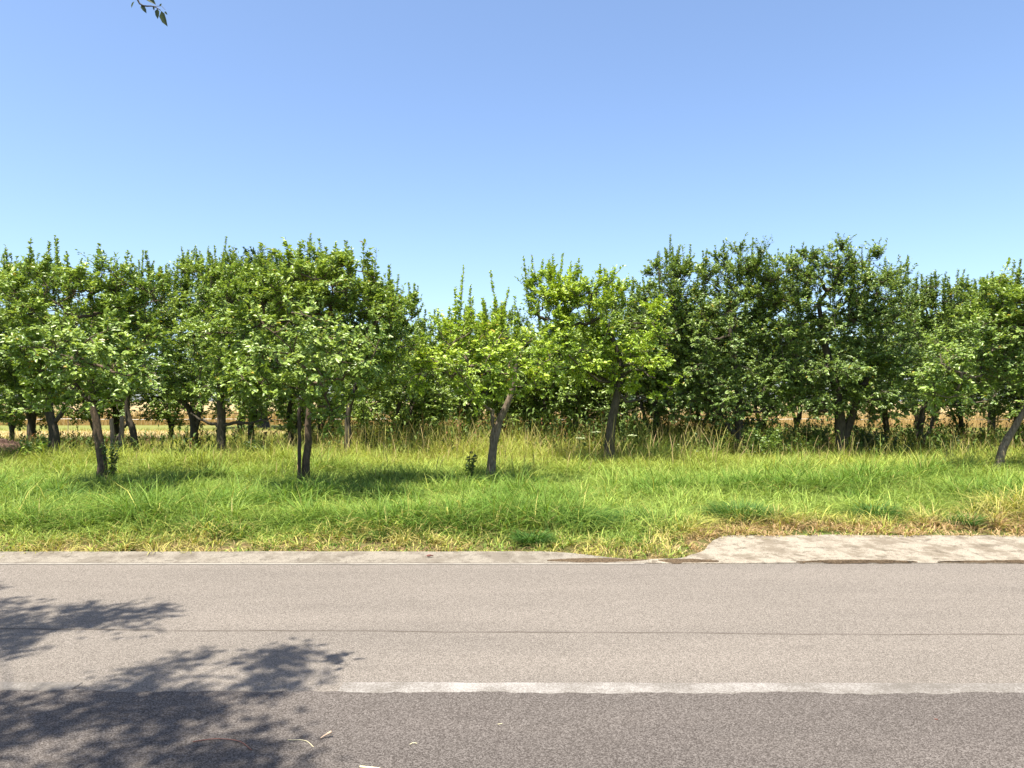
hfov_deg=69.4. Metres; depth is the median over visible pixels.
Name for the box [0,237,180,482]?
apple tree
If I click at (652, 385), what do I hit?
apple tree
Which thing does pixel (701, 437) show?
bramble shrub
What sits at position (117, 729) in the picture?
road
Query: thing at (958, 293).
apple tree
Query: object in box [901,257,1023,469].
apple tree
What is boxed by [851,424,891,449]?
bramble shrub
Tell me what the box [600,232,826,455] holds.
apple tree
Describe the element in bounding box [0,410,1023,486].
seed heads
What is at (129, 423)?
apple tree
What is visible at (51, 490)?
grass tuft
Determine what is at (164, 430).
stubble
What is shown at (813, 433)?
bramble shrub
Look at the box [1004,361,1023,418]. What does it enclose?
apple tree
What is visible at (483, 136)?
sky
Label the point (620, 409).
apple tree
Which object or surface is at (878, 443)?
bramble shrub
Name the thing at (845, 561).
soil deposit
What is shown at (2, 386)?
apple tree
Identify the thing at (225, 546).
ground
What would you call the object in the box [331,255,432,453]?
apple tree
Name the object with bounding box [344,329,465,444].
apple tree
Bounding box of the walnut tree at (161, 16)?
[131,0,167,26]
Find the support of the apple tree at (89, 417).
on the ground at (225, 546)
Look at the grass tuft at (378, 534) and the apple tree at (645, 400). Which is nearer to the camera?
the grass tuft at (378, 534)
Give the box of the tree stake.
[297,398,301,481]
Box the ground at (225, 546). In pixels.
[0,401,1023,559]
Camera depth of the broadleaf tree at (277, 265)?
41.40 m
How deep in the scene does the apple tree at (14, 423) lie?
25.91 m
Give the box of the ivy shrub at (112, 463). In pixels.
[100,440,120,478]
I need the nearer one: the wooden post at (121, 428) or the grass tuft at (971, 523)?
the grass tuft at (971, 523)
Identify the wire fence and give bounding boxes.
[26,417,1023,425]
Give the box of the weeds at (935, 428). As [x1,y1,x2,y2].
[0,407,1023,455]
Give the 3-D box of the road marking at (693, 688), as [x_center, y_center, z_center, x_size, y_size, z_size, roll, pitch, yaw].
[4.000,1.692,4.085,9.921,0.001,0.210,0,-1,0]
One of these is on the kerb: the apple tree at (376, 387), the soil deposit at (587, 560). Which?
the soil deposit at (587, 560)
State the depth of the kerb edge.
7.27 m
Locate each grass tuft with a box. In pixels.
[18,482,100,500]
[359,528,395,540]
[501,528,560,545]
[542,501,632,532]
[603,504,673,526]
[683,496,797,523]
[837,498,917,522]
[932,512,998,528]
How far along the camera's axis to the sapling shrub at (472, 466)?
13.37 m
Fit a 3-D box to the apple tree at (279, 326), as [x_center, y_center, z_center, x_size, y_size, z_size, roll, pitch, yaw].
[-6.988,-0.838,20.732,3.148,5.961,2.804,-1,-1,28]
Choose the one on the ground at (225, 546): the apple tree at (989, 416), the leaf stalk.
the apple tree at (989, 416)
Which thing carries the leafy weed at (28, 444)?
on the ground at (225, 546)
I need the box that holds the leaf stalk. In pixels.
[193,738,251,749]
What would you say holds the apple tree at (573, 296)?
on the ground at (225, 546)
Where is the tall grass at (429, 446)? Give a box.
[2,419,1023,469]
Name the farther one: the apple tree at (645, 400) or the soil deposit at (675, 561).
the apple tree at (645, 400)
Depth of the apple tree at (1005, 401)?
21.10 m
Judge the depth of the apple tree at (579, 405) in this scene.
19.62 m
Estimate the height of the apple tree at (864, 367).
5.596 m
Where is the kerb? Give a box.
[0,551,648,562]
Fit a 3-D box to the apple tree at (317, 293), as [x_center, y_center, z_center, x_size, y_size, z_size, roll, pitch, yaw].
[-2.952,-0.375,11.688,3.546,4.552,4.018,1,-2,-45]
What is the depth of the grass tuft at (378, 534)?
8.27 m
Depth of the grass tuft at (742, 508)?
9.36 m
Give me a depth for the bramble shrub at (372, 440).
17.97 m
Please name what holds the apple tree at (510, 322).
on the ground at (225, 546)
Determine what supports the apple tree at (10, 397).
on the ground at (225, 546)
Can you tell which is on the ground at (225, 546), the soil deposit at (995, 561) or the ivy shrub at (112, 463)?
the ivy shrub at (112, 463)
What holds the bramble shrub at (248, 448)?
on the ground at (225, 546)
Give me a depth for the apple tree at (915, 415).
28.70 m
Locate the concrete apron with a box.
[648,535,1023,563]
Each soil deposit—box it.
[547,558,644,562]
[659,559,718,563]
[797,559,917,563]
[937,560,1023,563]
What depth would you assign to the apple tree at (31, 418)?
24.77 m
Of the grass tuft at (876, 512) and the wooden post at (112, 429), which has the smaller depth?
the grass tuft at (876, 512)
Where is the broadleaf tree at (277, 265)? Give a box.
[167,246,336,428]
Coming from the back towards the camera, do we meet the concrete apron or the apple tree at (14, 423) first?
the apple tree at (14, 423)
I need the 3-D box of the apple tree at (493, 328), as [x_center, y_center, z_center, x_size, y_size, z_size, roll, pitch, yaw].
[-0.580,-0.103,12.651,2.822,4.081,2.500,1,-2,-35]
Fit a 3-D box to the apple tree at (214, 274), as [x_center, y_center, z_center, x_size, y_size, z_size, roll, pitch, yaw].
[-6.599,-0.788,17.698,2.883,5.687,2.811,1,-2,-32]
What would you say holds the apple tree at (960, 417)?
on the ground at (225, 546)
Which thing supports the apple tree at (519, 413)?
on the ground at (225, 546)
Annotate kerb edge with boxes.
[0,563,643,563]
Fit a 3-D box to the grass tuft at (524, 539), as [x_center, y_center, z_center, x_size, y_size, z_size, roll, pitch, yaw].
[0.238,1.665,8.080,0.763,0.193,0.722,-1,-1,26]
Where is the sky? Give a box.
[0,0,1023,400]
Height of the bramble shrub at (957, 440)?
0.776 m
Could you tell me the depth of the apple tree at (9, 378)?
16.83 m
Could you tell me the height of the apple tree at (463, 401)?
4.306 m
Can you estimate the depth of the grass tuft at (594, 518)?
8.73 m
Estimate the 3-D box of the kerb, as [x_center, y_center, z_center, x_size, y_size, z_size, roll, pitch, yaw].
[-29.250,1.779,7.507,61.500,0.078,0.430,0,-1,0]
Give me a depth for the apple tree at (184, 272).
19.56 m
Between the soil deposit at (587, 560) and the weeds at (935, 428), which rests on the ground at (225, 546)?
the weeds at (935, 428)
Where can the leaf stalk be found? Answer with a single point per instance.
(223, 738)
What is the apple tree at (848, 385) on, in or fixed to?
on the ground at (225, 546)
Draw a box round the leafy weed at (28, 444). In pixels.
[16,434,50,460]
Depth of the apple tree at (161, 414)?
25.53 m
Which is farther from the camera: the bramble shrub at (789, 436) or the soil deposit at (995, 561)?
the bramble shrub at (789, 436)
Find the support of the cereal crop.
on the ground at (225, 546)
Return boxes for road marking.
[0,682,81,690]
[338,682,1023,694]
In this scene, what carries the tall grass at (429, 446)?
on the ground at (225, 546)
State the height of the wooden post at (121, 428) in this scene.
1.272 m
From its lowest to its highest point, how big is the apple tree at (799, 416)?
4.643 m
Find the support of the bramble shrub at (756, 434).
on the ground at (225, 546)
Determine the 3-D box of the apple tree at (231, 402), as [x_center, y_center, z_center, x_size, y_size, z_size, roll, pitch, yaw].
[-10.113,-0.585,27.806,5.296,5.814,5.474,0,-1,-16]
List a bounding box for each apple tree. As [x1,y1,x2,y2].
[0,235,90,454]
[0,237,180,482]
[0,290,90,439]
[0,351,38,416]
[0,369,57,440]
[0,385,9,423]
[46,342,159,439]
[51,287,196,442]
[96,250,202,449]
[132,352,216,437]
[148,244,231,448]
[166,232,428,478]
[172,236,298,453]
[173,303,300,434]
[194,250,315,440]
[232,325,354,448]
[269,323,362,444]
[325,325,408,427]
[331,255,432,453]
[337,309,457,426]
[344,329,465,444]
[389,340,469,425]
[396,264,567,478]
[414,308,534,438]
[444,298,559,433]
[485,325,605,440]
[488,320,641,442]
[499,336,564,424]
[514,253,686,463]
[523,310,615,428]
[552,289,687,435]
[581,268,748,445]
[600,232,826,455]
[611,308,694,419]
[639,299,772,432]
[667,323,771,422]
[690,279,844,433]
[750,232,928,452]
[753,319,859,427]
[802,329,898,420]
[825,302,960,435]
[864,291,972,429]
[872,269,1012,448]
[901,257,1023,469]
[907,318,1014,437]
[926,259,1023,431]
[957,304,1023,440]
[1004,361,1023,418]
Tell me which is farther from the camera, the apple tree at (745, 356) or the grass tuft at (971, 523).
the apple tree at (745, 356)
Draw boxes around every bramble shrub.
[244,435,268,458]
[359,430,391,451]
[673,430,732,455]
[723,425,788,458]
[770,430,821,455]
[782,418,834,450]
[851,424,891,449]
[856,432,914,456]
[917,433,969,452]
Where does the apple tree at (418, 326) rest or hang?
on the ground at (225, 546)
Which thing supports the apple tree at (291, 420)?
on the ground at (225, 546)
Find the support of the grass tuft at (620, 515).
on the ground at (225, 546)
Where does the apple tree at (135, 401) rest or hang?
on the ground at (225, 546)
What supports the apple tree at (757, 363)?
on the ground at (225, 546)
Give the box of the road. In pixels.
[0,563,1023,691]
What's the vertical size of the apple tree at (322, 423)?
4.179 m
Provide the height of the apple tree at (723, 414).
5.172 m
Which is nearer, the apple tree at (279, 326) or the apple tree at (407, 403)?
the apple tree at (279, 326)
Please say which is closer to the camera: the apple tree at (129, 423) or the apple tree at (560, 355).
the apple tree at (129, 423)
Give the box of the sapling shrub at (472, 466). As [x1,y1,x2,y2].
[465,451,476,475]
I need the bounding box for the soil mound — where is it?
[0,439,24,453]
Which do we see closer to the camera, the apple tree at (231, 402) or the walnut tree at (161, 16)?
the walnut tree at (161, 16)
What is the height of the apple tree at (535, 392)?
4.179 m
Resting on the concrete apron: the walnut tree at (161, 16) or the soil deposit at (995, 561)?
the soil deposit at (995, 561)
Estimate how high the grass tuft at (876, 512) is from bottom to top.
0.337 m
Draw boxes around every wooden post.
[109,418,114,449]
[118,416,124,451]
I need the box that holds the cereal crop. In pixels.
[0,401,1023,427]
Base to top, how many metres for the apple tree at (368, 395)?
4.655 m
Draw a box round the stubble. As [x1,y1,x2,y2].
[0,427,1003,438]
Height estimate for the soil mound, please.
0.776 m
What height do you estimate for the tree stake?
1.704 m
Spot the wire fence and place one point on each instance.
(571, 419)

